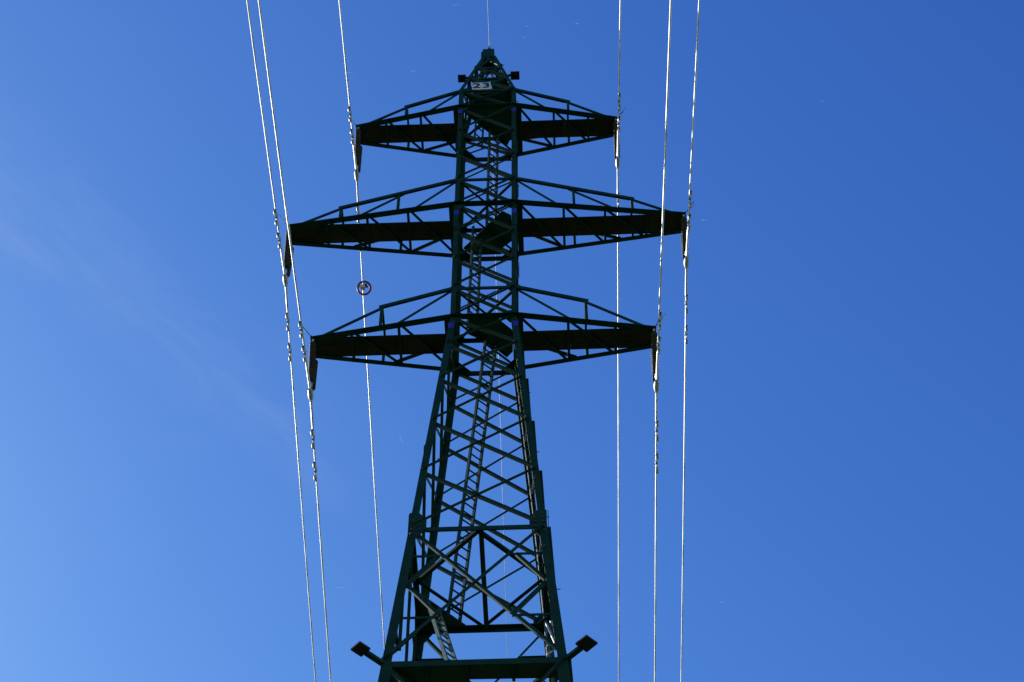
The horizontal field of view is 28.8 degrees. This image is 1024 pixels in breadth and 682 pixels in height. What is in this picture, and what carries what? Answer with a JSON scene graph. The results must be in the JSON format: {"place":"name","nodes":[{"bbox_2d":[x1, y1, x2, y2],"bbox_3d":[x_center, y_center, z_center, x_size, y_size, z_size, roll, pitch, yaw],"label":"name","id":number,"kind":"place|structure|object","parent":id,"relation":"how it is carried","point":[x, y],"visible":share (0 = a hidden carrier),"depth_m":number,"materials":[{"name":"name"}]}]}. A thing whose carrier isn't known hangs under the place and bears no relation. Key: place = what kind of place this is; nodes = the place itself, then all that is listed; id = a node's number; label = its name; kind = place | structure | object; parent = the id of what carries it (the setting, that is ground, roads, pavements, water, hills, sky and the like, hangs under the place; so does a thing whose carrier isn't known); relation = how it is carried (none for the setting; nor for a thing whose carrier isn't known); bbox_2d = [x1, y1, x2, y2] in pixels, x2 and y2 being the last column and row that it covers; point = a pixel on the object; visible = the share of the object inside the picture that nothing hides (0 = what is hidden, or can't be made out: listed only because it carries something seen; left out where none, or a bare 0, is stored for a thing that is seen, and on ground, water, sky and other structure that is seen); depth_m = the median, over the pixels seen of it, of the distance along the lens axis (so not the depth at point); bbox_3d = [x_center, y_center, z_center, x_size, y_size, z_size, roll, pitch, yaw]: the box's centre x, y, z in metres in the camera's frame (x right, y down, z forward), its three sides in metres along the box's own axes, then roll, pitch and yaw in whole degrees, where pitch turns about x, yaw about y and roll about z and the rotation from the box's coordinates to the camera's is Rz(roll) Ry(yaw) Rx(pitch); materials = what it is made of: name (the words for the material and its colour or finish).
{"place":"outdoors","nodes":[
{"label":"outdoors","id":0,"kind":"place"},
{"bbox_2d":[0,0,1023,681],"label":"sky","id":1,"kind":"structure","parent":0,"point":[854,508],"materials":[{"name":"blue"}]},
{"bbox_3d":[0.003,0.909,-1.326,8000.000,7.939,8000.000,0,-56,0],"label":"ground","id":2,"kind":"structure","parent":0,"visible":0},
{"bbox_2d":[280,46,692,681],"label":"transmission tower","id":3,"kind":"structure","parent":2,"relation":"on","point":[496,110],"depth_m":40.74,"materials":[{"name":"black metal"}]},
{"bbox_2d":[283,226,293,286],"bbox_3d":[-4.915,-1.823,43.687,0.177,1.894,0.583,-2,-56,1],"label":"insulator string","id":4,"kind":"object","parent":3,"relation":"hanging from","point":[287,259],"visible":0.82,"depth_m":43.45,"materials":[{"name":"brown ceramic"}]},
{"bbox_2d":[246,0,315,681],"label":"conductor","id":5,"kind":"object","parent":4,"relation":"hanging from","point":[284,272],"visible":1,"depth_m":43.22,"materials":[{"name":"metal"}]},
{"bbox_2d":[308,338,317,401],"bbox_3d":[-4.017,0.613,40.078,0.180,1.675,0.583,-2,-56,1],"label":"insulator string","id":6,"kind":"object","parent":3,"relation":"hanging from","point":[313,364],"visible":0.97,"depth_m":39.94,"materials":[{"name":"brown ceramic"}]},
{"bbox_2d":[258,0,331,681],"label":"conductor","id":7,"kind":"object","parent":6,"relation":"hanging from","point":[308,377],"visible":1,"depth_m":38.32,"materials":[{"name":"metal"}]},
{"bbox_2d":[354,127,361,181],"bbox_3d":[-3.668,-4.420,47.400,0.182,1.985,0.583,-2,-56,1],"label":"insulator string","id":8,"kind":"object","parent":3,"relation":"hanging from","point":[358,149],"visible":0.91,"depth_m":47.27,"materials":[{"name":"brown ceramic"}]},
{"bbox_2d":[339,0,384,647],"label":"conductor","id":9,"kind":"object","parent":8,"relation":"hanging from","point":[352,137],"visible":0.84,"depth_m":47.76,"materials":[{"name":"metal"}]},
{"bbox_2d":[357,281,371,295],"bbox_3d":[-3.540,-1.280,47.695,0.362,0.275,0.299,-2,-56,1],"label":"ring marker","id":10,"kind":"object","parent":9,"relation":"attached to","point":[362,287],"visible":1,"depth_m":47.66,"materials":[{"name":"red paint"}]},
{"bbox_2d":[351,641,415,681],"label":"outrigger panel","id":11,"kind":"object","parent":3,"relation":"attached to","point":[360,648],"visible":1,"depth_m":30.87,"materials":[{"name":"green paint"}]},
{"bbox_2d":[458,74,471,82],"bbox_3d":[-1.168,-6.523,49.427,0.350,0.060,0.200,-2,-56,1],"label":"outrigger panel","id":12,"kind":"object","parent":3,"relation":"attached to","point":[462,78],"visible":1,"depth_m":49.40,"materials":[{"name":"green paint"}]},
{"bbox_2d":[472,82,490,89],"bbox_3d":[-0.748,-6.224,48.566,0.450,0.360,0.020,-2,-56,1],"label":"number plate","id":13,"kind":"object","parent":3,"relation":"attached to","point":[481,85],"visible":1,"depth_m":48.55,"materials":[{"name":"white metal"}]},
{"bbox_2d":[487,0,508,681],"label":"earth wire","id":14,"kind":"object","parent":3,"relation":"attached to","point":[499,389],"visible":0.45,"depth_m":56.13,"materials":[{"name":"grey metal"}]},
{"bbox_2d":[504,71,519,79],"bbox_3d":[-0.004,-6.597,49.463,0.380,0.060,0.220,-2,-56,1],"label":"outrigger panel","id":15,"kind":"object","parent":3,"relation":"attached to","point":[514,75],"visible":1,"depth_m":49.44,"materials":[{"name":"green paint"}]},
{"bbox_2d":[533,634,597,681],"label":"outrigger panel","id":16,"kind":"object","parent":3,"relation":"attached to","point":[586,643],"visible":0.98,"depth_m":30.81,"materials":[{"name":"green paint"}]},
{"bbox_2d":[613,118,619,168],"bbox_3d":[2.496,-4.666,47.376,0.162,1.769,0.583,-2,-56,1],"label":"insulator string","id":17,"kind":"object","parent":3,"relation":"hanging from","point":[616,158],"visible":0.67,"depth_m":47.12,"materials":[{"name":"brown ceramic"}]},
{"bbox_2d":[617,0,620,681],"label":"conductor","id":18,"kind":"object","parent":17,"relation":"hanging from","point":[619,117],"visible":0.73,"depth_m":48.40,"materials":[{"name":"metal"}]},
{"bbox_2d":[651,328,658,393],"bbox_3d":[2.872,0.422,39.929,0.170,1.732,0.583,-2,-56,1],"label":"insulator string","id":19,"kind":"object","parent":3,"relation":"hanging from","point":[654,337],"visible":0.81,"depth_m":39.76,"materials":[{"name":"brown ceramic"}]},
{"bbox_2d":[654,0,671,681],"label":"conductor","id":20,"kind":"object","parent":19,"relation":"hanging from","point":[657,366],"visible":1,"depth_m":38.30,"materials":[{"name":"metal"}]},
{"bbox_2d":[681,214,688,268],"bbox_3d":[3.791,-2.148,43.622,0.176,1.667,0.583,-2,-56,1],"label":"insulator string","id":21,"kind":"object","parent":3,"relation":"hanging from","point":[684,235],"visible":0.81,"depth_m":43.46,"materials":[{"name":"brown ceramic"}]},
{"bbox_2d":[681,0,699,681],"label":"conductor","id":22,"kind":"object","parent":21,"relation":"hanging from","point":[687,242],"visible":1,"depth_m":43.32,"materials":[{"name":"metal"}]}
]}

